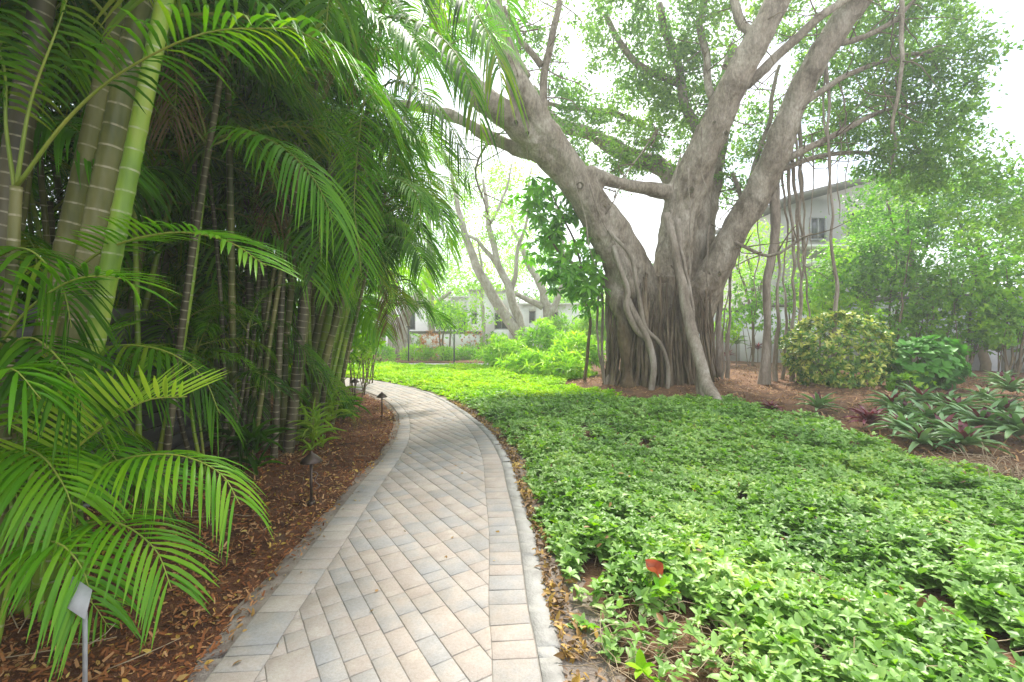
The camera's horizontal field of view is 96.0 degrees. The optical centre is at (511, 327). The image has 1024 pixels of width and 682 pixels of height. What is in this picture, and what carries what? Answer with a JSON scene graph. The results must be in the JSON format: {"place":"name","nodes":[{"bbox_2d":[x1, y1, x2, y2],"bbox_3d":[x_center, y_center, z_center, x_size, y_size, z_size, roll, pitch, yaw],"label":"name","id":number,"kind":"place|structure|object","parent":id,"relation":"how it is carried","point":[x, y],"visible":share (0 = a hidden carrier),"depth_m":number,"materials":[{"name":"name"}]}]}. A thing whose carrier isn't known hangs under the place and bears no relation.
{"place":"outdoors","nodes":[
{"label":"outdoors","id":0,"kind":"place"},
{"bbox_2d":[0,389,398,681],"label":"mulch bed","id":1,"kind":"object","parent":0,"point":[73,670],"visible":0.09,"depth_m":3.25,"materials":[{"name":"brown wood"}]},
{"bbox_2d":[0,107,121,281],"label":"areca palm","id":2,"kind":"object","parent":1,"relation":"on","point":[50,186],"visible":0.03,"depth_m":5.96,"materials":[{"name":"green plant"}]},
{"bbox_2d":[67,577,91,681],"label":"plant sign","id":3,"kind":"object","parent":1,"relation":"on","point":[78,604],"visible":0.91,"depth_m":1.96,"materials":[{"name":"metal"}]},
{"bbox_2d":[15,298,246,507],"bbox_3d":[-4.285,0.650,5.285,0.914,1.950,9.518,0,0,-12],"label":"slat fence","id":4,"kind":"object","parent":1,"relation":"on","point":[151,435],"visible":0.04,"depth_m":4.92,"materials":[{"name":"paint"}]},
{"bbox_2d":[0,1,275,302],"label":"areca palm","id":5,"kind":"object","parent":1,"relation":"on","point":[66,134],"visible":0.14,"depth_m":3.40,"materials":[{"name":"green plant"}]},
{"bbox_2d":[0,90,293,433],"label":"areca palm","id":6,"kind":"object","parent":1,"relation":"on","point":[198,286],"visible":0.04,"depth_m":5.85,"materials":[{"name":"green plant"}]},
{"bbox_2d":[0,213,303,681],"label":"areca palm","id":7,"kind":"object","parent":1,"relation":"on","point":[99,470],"visible":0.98,"depth_m":2.27,"materials":[{"name":"green plant"}]},
{"bbox_2d":[18,95,299,387],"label":"undergrowth","id":8,"kind":"object","parent":1,"relation":"on","point":[33,300],"depth_m":7.54,"materials":[{"name":"green plant"}]},
{"bbox_2d":[0,0,344,452],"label":"areca palm","id":9,"kind":"object","parent":1,"relation":"on","point":[49,219],"visible":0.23,"depth_m":4.88,"materials":[{"name":"green plant"}]},
{"bbox_2d":[0,0,363,455],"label":"areca palm","id":10,"kind":"object","parent":1,"relation":"on","point":[57,180],"visible":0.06,"depth_m":5.42,"materials":[{"name":"green plant"}]},
{"bbox_2d":[0,449,373,669],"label":"dry twigs","id":11,"kind":"object","parent":1,"relation":"on","point":[115,623],"visible":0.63,"depth_m":2.37,"materials":[{"name":"brown wood"}]},
{"bbox_2d":[0,0,401,250],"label":"areca palm","id":12,"kind":"object","parent":1,"relation":"on","point":[27,194],"visible":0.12,"depth_m":4.29,"materials":[{"name":"plant"}]},
{"bbox_2d":[38,132,368,442],"bbox_3d":[-4.268,-0.408,6.457,4.357,4.033,4.187,0,0,0],"label":"areca palm","id":13,"kind":"object","parent":1,"relation":"on","point":[316,278],"visible":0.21,"depth_m":5.77,"materials":[{"name":"green plant"}]},
{"bbox_2d":[104,280,311,474],"bbox_3d":[-3.273,0.537,4.974,2.009,2.138,2.010,0,0,0],"label":"areca palm","id":14,"kind":"object","parent":1,"relation":"on","point":[246,326],"visible":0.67,"depth_m":4.85,"materials":[{"name":"plant"}]},
{"bbox_2d":[0,0,421,495],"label":"areca palm","id":15,"kind":"object","parent":1,"relation":"on","point":[211,140],"visible":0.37,"depth_m":4.33,"materials":[{"name":"green plant"}]},
{"bbox_2d":[0,0,453,608],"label":"areca palm","id":16,"kind":"object","parent":1,"relation":"on","point":[122,90],"visible":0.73,"depth_m":2.90,"materials":[{"name":"green plant"}]},
{"bbox_2d":[167,259,311,440],"bbox_3d":[-3.721,0.342,6.129,1.894,2.528,2.080,0,0,-31],"label":"areca palm","id":17,"kind":"object","parent":1,"relation":"on","point":[239,332],"visible":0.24,"depth_m":5.94,"materials":[{"name":"green plant"}]},
{"bbox_2d":[1,0,483,466],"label":"areca palm","id":18,"kind":"object","parent":1,"relation":"on","point":[406,38],"visible":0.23,"depth_m":5.04,"materials":[{"name":"plant"}]},
{"bbox_2d":[194,412,300,474],"bbox_3d":[-3.025,1.316,5.280,1.137,0.919,1.146,0,0,0],"label":"palm seedling","id":19,"kind":"object","parent":1,"relation":"on","point":[254,436],"visible":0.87,"depth_m":5.14,"materials":[{"name":"green plant"}]},
{"bbox_2d":[121,8,450,427],"bbox_3d":[-3.337,-1.302,7.474,4.437,5.818,4.880,0,0,0],"label":"areca palm","id":20,"kind":"object","parent":1,"relation":"on","point":[211,265],"visible":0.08,"depth_m":6.27,"materials":[{"name":"green plant"}]},
{"bbox_2d":[187,388,398,681],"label":"kerb","id":21,"kind":"object","parent":1,"relation":"on","point":[203,674],"visible":0.81,"depth_m":2.85,"materials":[{"name":"grey concrete"}]},
{"bbox_2d":[160,68,448,413],"bbox_3d":[-3.245,-1.316,8.039,4.261,5.849,4.311,0,0,0],"label":"areca palm","id":22,"kind":"object","parent":1,"relation":"on","point":[400,225],"visible":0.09,"depth_m":6.46,"materials":[{"name":"plant"}]},
{"bbox_2d":[300,451,322,505],"bbox_3d":[-1.813,1.383,4.162,0.196,0.534,0.196,0,0,0],"label":"path light","id":23,"kind":"object","parent":1,"relation":"on","point":[311,458],"visible":0.95,"depth_m":4.14,"materials":[{"name":"brown metal"}]},
{"bbox_2d":[286,397,344,454],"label":"palm seedling","id":24,"kind":"object","parent":1,"relation":"on","point":[313,431],"visible":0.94,"depth_m":5.99,"materials":[{"name":"green plant"}]},
{"bbox_2d":[203,123,460,339],"bbox_3d":[-3.667,-1.277,9.215,5.064,5.772,5.308,0,0,-43],"label":"areca palm","id":25,"kind":"object","parent":1,"relation":"on","point":[415,290],"visible":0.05,"depth_m":9.37,"materials":[{"name":"green plant"}]},
{"bbox_2d":[303,383,363,427],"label":"palm seedling","id":26,"kind":"object","parent":1,"relation":"on","point":[329,410],"visible":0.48,"depth_m":7.00,"materials":[{"name":"green plant"}]},
{"bbox_2d":[145,0,530,459],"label":"areca palm","id":27,"kind":"object","parent":1,"relation":"on","point":[329,333],"visible":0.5,"depth_m":5.50,"materials":[{"name":"plant"}]},
{"bbox_2d":[158,0,531,427],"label":"areca palm","id":28,"kind":"object","parent":1,"relation":"on","point":[448,37],"visible":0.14,"depth_m":7.11,"materials":[{"name":"green plant"}]},
{"bbox_2d":[331,377,369,419],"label":"palm seedling","id":29,"kind":"object","parent":1,"relation":"on","point":[355,397],"visible":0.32,"depth_m":7.85,"materials":[{"name":"green plant"}]},
{"bbox_2d":[345,341,380,408],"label":"path sapling","id":30,"kind":"object","parent":1,"relation":"on","point":[360,359],"visible":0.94,"depth_m":8.95,"materials":[{"name":"green plant"}]},
{"bbox_2d":[344,290,386,395],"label":"bend bush","id":31,"kind":"object","parent":1,"relation":"on","point":[358,344],"visible":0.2,"depth_m":10.51,"materials":[{"name":"green plant"}]},
{"bbox_2d":[205,378,541,681],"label":"garden path","id":32,"kind":"structure","parent":0,"point":[460,613],"depth_m":2.80,"materials":[{"name":"grey brick"}]},
{"bbox_2d":[214,353,606,362],"bbox_3d":[-13.000,1.553,23.900,42.000,0.060,7.200,0,0,0],"label":"bed","id":33,"kind":"object","parent":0,"point":[444,361],"visible":0.03,"depth_m":21.45,"materials":[{"name":"green plant"}]},
{"bbox_2d":[398,343,429,360],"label":"bed shrub","id":34,"kind":"object","parent":33,"relation":"on","point":[416,355],"visible":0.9,"depth_m":21.71,"materials":[{"name":"green plant"}]},
{"bbox_2d":[375,228,461,357],"bbox_3d":[-5.451,-1.897,24.973,6.394,7.110,5.238,0,0,0],"label":"banyan","id":35,"kind":"object","parent":33,"relation":"on","point":[405,338],"visible":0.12,"depth_m":23.77,"materials":[{"name":"green plant"}]},
{"bbox_2d":[427,345,460,360],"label":"bed shrub","id":36,"kind":"object","parent":33,"relation":"on","point":[433,352],"visible":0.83,"depth_m":21.54,"materials":[{"name":"green plant"}]},
{"bbox_2d":[460,234,503,344],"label":"slim tree","id":37,"kind":"object","parent":33,"relation":"on","point":[480,254],"visible":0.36,"depth_m":26.01,"materials":[{"name":"green plant"}]},
{"bbox_2d":[487,206,588,345],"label":"forked tree","id":38,"kind":"object","parent":33,"relation":"on","point":[543,302],"visible":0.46,"depth_m":25.99,"materials":[{"name":"green plant"}]},
{"bbox_2d":[536,311,581,346],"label":"lime shrub","id":39,"kind":"object","parent":33,"relation":"on","point":[558,322],"visible":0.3,"depth_m":24.66,"materials":[{"name":"green plant"}]},
{"bbox_2d":[1,0,1023,317],"label":"sky","id":40,"kind":"structure","parent":0,"point":[643,212],"materials":[{"name":"white"}]},
{"label":"ground","id":41,"kind":"structure","parent":0,"visible":0},
{"bbox_2d":[370,344,397,362],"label":"bed shrub","id":42,"kind":"object","parent":41,"relation":"on","point":[390,355],"visible":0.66,"depth_m":19.96,"materials":[{"name":"green plant"}]},
{"bbox_2d":[409,331,480,355],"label":"wall","id":43,"kind":"structure","parent":41,"relation":"on","point":[464,340],"depth_m":25.35,"materials":[{"name":"white paint"}]},
{"bbox_2d":[297,229,604,318],"bbox_3d":[-5.614,-4.410,37.337,26.878,7.614,11.132,0,0,0],"label":"foliage","id":44,"kind":"object","parent":41,"relation":"on","point":[457,274],"visible":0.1,"depth_m":34.89,"materials":[{"name":"green plant"}]},
{"bbox_2d":[352,378,564,681],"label":"kerb","id":45,"kind":"structure","parent":41,"relation":"on","point":[545,632],"depth_m":2.85,"materials":[{"name":"concrete"}]},
{"bbox_2d":[376,289,578,353],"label":"white house","id":46,"kind":"structure","parent":41,"relation":"on","point":[530,312],"depth_m":28.48,"materials":[{"name":"paint"}]},
{"bbox_2d":[259,261,975,342],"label":"treeline","id":47,"kind":"object","parent":41,"relation":"on","point":[535,295],"visible":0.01,"depth_m":47.88,"materials":[{"name":"green plant"}]},
{"bbox_2d":[345,359,1023,681],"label":"mulch bed","id":48,"kind":"object","parent":41,"relation":"on","point":[591,569],"visible":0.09,"depth_m":6.30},
{"bbox_2d":[214,361,627,401],"bbox_3d":[-4.096,1.460,14.094,14.008,0.381,9.204,0,0,0],"label":"ground cover","id":49,"kind":"object","parent":48,"relation":"on","point":[470,377],"visible":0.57,"depth_m":12.82,"materials":[{"name":"green plant"}]},
{"bbox_2d":[426,293,467,354],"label":"tree","id":50,"kind":"object","parent":48,"relation":"on","point":[448,304],"visible":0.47,"depth_m":22.34,"materials":[{"name":"green plant"}]},
{"bbox_2d":[417,155,547,346],"bbox_3d":[-1.254,-3.841,21.461,6.388,10.883,8.986,0,0,0],"label":"leaning tree","id":51,"kind":"object","parent":48,"relation":"on","point":[512,324],"visible":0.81,"depth_m":21.11,"materials":[{"name":"green plant"}]},
{"bbox_2d":[470,332,531,366],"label":"lime shrub","id":52,"kind":"object","parent":48,"relation":"on","point":[504,347],"visible":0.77,"depth_m":16.83,"materials":[{"name":"green plant"}]},
{"bbox_2d":[397,384,626,681],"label":"soil strip","id":53,"kind":"object","parent":48,"relation":"on","point":[590,672],"visible":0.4,"depth_m":2.50,"materials":[{"name":"brown soil"}]},
{"bbox_2d":[493,345,557,374],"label":"lime shrub","id":54,"kind":"object","parent":48,"relation":"on","point":[517,359],"visible":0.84,"depth_m":14.84,"materials":[{"name":"green plant"}]},
{"bbox_2d":[514,316,571,362],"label":"lime shrub","id":55,"kind":"object","parent":48,"relation":"on","point":[542,335],"visible":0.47,"depth_m":18.14,"materials":[{"name":"green plant"}]},
{"bbox_2d":[448,398,656,681],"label":"leaf litter","id":56,"kind":"object","parent":48,"relation":"on","point":[558,623],"visible":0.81,"depth_m":2.80,"materials":[{"name":"brown plant"}]},
{"bbox_2d":[506,176,610,380],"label":"umbrella tree","id":57,"kind":"object","parent":48,"relation":"on","point":[572,277],"visible":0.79,"depth_m":11.55,"materials":[{"name":"green plant"}]},
{"bbox_2d":[537,344,590,378],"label":"lime shrub","id":58,"kind":"object","parent":48,"relation":"on","point":[567,364],"visible":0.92,"depth_m":13.78,"materials":[{"name":"green plant"}]},
{"bbox_2d":[546,327,606,371],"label":"lime shrub","id":59,"kind":"object","parent":48,"relation":"on","point":[578,339],"visible":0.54,"depth_m":15.37,"materials":[{"name":"green plant"}]},
{"bbox_2d":[566,299,606,353],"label":"lime shrub","id":60,"kind":"object","parent":48,"relation":"on","point":[583,323],"visible":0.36,"depth_m":20.75,"materials":[{"name":"green plant"}]},
{"bbox_2d":[454,389,877,447],"bbox_3d":[1.984,1.445,8.113,6.536,0.321,4.379,0,0,0],"label":"ground cover","id":61,"kind":"object","parent":48,"relation":"on","point":[495,406],"visible":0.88,"depth_m":7.40,"materials":[{"name":"green plant"}]},
{"bbox_2d":[399,0,1023,400],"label":"banyan tree","id":62,"kind":"object","parent":48,"relation":"on","point":[657,316],"visible":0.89,"depth_m":11.25,"materials":[{"name":"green plant"}]},
{"bbox_2d":[714,305,748,365],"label":"garden shrub","id":63,"kind":"object","parent":48,"relation":"on","point":[733,333],"visible":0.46,"depth_m":17.21,"materials":[{"name":"green plant"}]},
{"bbox_2d":[723,269,787,365],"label":"garden shrub","id":64,"kind":"object","parent":48,"relation":"on","point":[752,316],"visible":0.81,"depth_m":16.94,"materials":[{"name":"green plant"}]},
{"bbox_2d":[516,394,1023,681],"bbox_3d":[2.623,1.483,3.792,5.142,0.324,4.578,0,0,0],"label":"ground cover","id":65,"kind":"object","parent":48,"relation":"on","point":[900,544],"visible":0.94,"depth_m":3.05,"materials":[{"name":"green plant"}]},
{"bbox_2d":[529,400,1016,622],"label":"leaf litter","id":66,"kind":"object","parent":48,"relation":"on","point":[919,603],"visible":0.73,"depth_m":3.42,"materials":[{"name":"brown plant"}]},
{"bbox_2d":[558,555,1023,681],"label":"dry stalks","id":67,"kind":"object","parent":48,"relation":"on","point":[668,651],"visible":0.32,"depth_m":2.19,"materials":[{"name":"brown plant"}]},
{"bbox_2d":[560,365,1023,479],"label":"mulch chips","id":68,"kind":"object","parent":48,"relation":"on","point":[873,397],"visible":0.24,"depth_m":10.10,"materials":[{"name":"brown wood"}]},
{"bbox_2d":[772,268,822,358],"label":"garden shrub","id":69,"kind":"object","parent":48,"relation":"on","point":[789,297],"visible":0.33,"depth_m":16.48,"materials":[{"name":"green plant"}]},
{"bbox_2d":[796,287,839,366],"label":"garden shrub","id":70,"kind":"object","parent":48,"relation":"on","point":[817,310],"visible":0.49,"depth_m":14.73,"materials":[{"name":"green plant"}]},
{"bbox_2d":[795,391,845,411],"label":"oyster plant","id":71,"kind":"object","parent":48,"relation":"on","point":[818,401],"visible":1,"depth_m":8.17,"materials":[{"name":"green plant"}]},
{"bbox_2d":[785,233,889,357],"bbox_3d":[10.354,-0.646,14.675,3.100,4.571,2.215,0,0,0],"label":"garden shrub","id":72,"kind":"object","parent":48,"relation":"on","point":[828,286],"visible":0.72,"depth_m":14.46,"materials":[{"name":"green plant"}]},
{"bbox_2d":[778,310,898,388],"bbox_3d":[8.039,0.632,11.419,2.674,2.140,2.274,0,0,0],"label":"variegated bush","id":73,"kind":"object","parent":48,"relation":"on","point":[807,352],"visible":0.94,"depth_m":10.83,"materials":[{"name":"green plant"}]},
{"bbox_2d":[841,403,891,426],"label":"oyster plant","id":74,"kind":"object","parent":48,"relation":"on","point":[867,417],"visible":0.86,"depth_m":6.91,"materials":[{"name":"purple plant"}]},
{"bbox_2d":[837,301,896,372],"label":"garden shrub","id":75,"kind":"object","parent":48,"relation":"on","point":[878,311],"visible":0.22,"depth_m":14.34,"materials":[{"name":"green plant"}]},
{"bbox_2d":[822,229,931,358],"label":"wall tree","id":76,"kind":"object","parent":48,"relation":"on","point":[828,251],"visible":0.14,"depth_m":16.93,"materials":[{"name":"green plant"}]},
{"bbox_2d":[826,214,934,341],"bbox_3d":[11.550,-0.925,14.266,3.372,5.148,2.205,0,0,0],"label":"garden shrub","id":77,"kind":"object","parent":48,"relation":"on","point":[869,287],"visible":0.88,"depth_m":13.92,"materials":[{"name":"green plant"}]},
{"bbox_2d":[837,195,937,295],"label":"wall tree","id":78,"kind":"object","parent":48,"relation":"on","point":[854,211],"visible":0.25,"depth_m":18.44,"materials":[{"name":"green plant"}]},
{"bbox_2d":[859,387,924,411],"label":"oyster plant","id":79,"kind":"object","parent":48,"relation":"on","point":[895,397],"visible":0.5,"depth_m":7.92,"materials":[{"name":"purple plant"}]},
{"bbox_2d":[863,306,938,361],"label":"garden shrub","id":80,"kind":"object","parent":48,"relation":"on","point":[914,330],"visible":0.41,"depth_m":13.75,"materials":[{"name":"green plant"}]},
{"bbox_2d":[862,407,944,436],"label":"oyster plant","id":81,"kind":"object","parent":48,"relation":"on","point":[900,416],"visible":0.56,"depth_m":6.41,"materials":[{"name":"green plant"}]},
{"bbox_2d":[885,370,939,391],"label":"broadleaf shrub","id":82,"kind":"object","parent":48,"relation":"on","point":[890,383],"visible":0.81,"depth_m":10.27,"materials":[{"name":"green plant"}]},
{"bbox_2d":[889,381,943,405],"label":"oyster plant","id":83,"kind":"object","parent":48,"relation":"on","point":[916,392],"visible":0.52,"depth_m":8.21,"materials":[{"name":"green plant"}]},
{"bbox_2d":[884,417,963,455],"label":"oyster plant","id":84,"kind":"object","parent":48,"relation":"on","point":[921,436],"visible":0.98,"depth_m":5.83,"materials":[{"name":"green plant"}]},
{"bbox_2d":[880,252,968,362],"bbox_3d":[12.351,-0.311,13.774,2.482,3.893,1.645,0,0,0],"label":"garden shrub","id":85,"kind":"object","parent":48,"relation":"on","point":[910,310],"visible":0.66,"depth_m":13.54,"materials":[{"name":"green plant"}]},
{"bbox_2d":[872,335,977,389],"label":"broadleaf shrub","id":86,"kind":"object","parent":48,"relation":"on","point":[942,365],"visible":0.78,"depth_m":10.38,"materials":[{"name":"green plant"}]},
{"bbox_2d":[896,396,962,423],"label":"oyster plant","id":87,"kind":"object","parent":48,"relation":"on","point":[929,408],"visible":0.56,"depth_m":6.84,"materials":[{"name":"green plant"}]},
{"bbox_2d":[905,409,988,451],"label":"oyster plant","id":88,"kind":"object","parent":48,"relation":"on","point":[948,418],"visible":0.38,"depth_m":6.18,"materials":[{"name":"green plant"}]},
{"bbox_2d":[911,393,1000,414],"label":"oyster plant","id":89,"kind":"object","parent":48,"relation":"on","point":[967,400],"visible":0.38,"depth_m":7.14,"materials":[{"name":"green plant"}]},
{"bbox_2d":[889,154,1023,371],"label":"wall tree","id":90,"kind":"object","parent":48,"relation":"on","point":[985,361],"visible":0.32,"depth_m":14.94,"materials":[{"name":"green plant"}]},
{"bbox_2d":[919,308,999,365],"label":"garden shrub","id":91,"kind":"object","parent":48,"relation":"on","point":[944,329],"visible":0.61,"depth_m":13.16,"materials":[{"name":"green plant"}]},
{"bbox_2d":[905,442,1023,479],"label":"dry stems","id":92,"kind":"object","parent":48,"relation":"on","point":[993,465],"visible":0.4,"depth_m":5.10,"materials":[{"name":"brown plant"}]},
{"bbox_2d":[907,230,1023,376],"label":"garden shrub","id":93,"kind":"object","parent":48,"relation":"on","point":[965,302],"visible":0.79,"depth_m":13.08,"materials":[{"name":"green plant"}]},
{"bbox_2d":[926,417,1015,457],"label":"oyster plant","id":94,"kind":"object","parent":48,"relation":"on","point":[967,433],"visible":0.96,"depth_m":5.71,"materials":[{"name":"green plant"}]},
{"bbox_2d":[928,397,1023,441],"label":"oyster plant","id":95,"kind":"object","parent":48,"relation":"on","point":[981,413],"visible":0.58,"depth_m":6.29,"materials":[{"name":"green plant"}]},
{"bbox_2d":[958,233,1023,376],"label":"garden shrub","id":96,"kind":"object","parent":48,"relation":"on","point":[1006,306],"visible":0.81,"depth_m":12.67,"materials":[{"name":"green plant"}]},
{"bbox_2d":[965,300,1023,376],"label":"garden shrub","id":97,"kind":"object","parent":48,"relation":"on","point":[998,341],"visible":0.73,"depth_m":12.74,"materials":[{"name":"green plant"}]},
{"bbox_2d":[965,389,1023,412],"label":"oyster plant","id":98,"kind":"object","parent":48,"relation":"on","point":[1005,403],"visible":0.52,"depth_m":7.10,"materials":[{"name":"green plant"}]},
{"bbox_2d":[969,403,1023,441],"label":"oyster plant","id":99,"kind":"object","parent":48,"relation":"on","point":[1015,419],"visible":0.86,"depth_m":5.99,"materials":[{"name":"green plant"}]},
{"bbox_2d":[984,370,1023,393],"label":"oyster plant","id":100,"kind":"object","parent":48,"relation":"on","point":[1010,384],"visible":0.98,"depth_m":9.56,"materials":[{"name":"green plant"}]},
{"bbox_2d":[715,215,811,303],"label":"wall tree","id":101,"kind":"object","parent":41,"relation":"on","point":[751,264],"visible":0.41,"depth_m":19.84,"materials":[{"name":"green plant"}]},
{"bbox_2d":[715,173,923,307],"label":"grey house","id":102,"kind":"structure","parent":41,"relation":"on","point":[819,222],"depth_m":21.00,"materials":[{"name":"paint"}]},
{"bbox_2d":[809,217,826,239],"bbox_3d":[13.907,-4.492,20.950,0.747,1.050,0.080,0,0,0],"label":"window","id":103,"kind":"structure","parent":102,"relation":"in","point":[817,224],"depth_m":20.97,"materials":[{"name":"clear glass"}]},
{"bbox_2d":[699,292,1023,371],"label":"garden wall","id":104,"kind":"structure","parent":41,"relation":"on","point":[741,353],"depth_m":18.48,"materials":[{"name":"paint"}]},
{"bbox_2d":[820,152,990,361],"bbox_3d":[13.907,-2.347,15.970,5.166,7.946,3.178,0,0,0],"label":"wall tree","id":105,"kind":"object","parent":41,"relation":"on","point":[871,203],"visible":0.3,"depth_m":15.94,"materials":[{"name":"green plant"}]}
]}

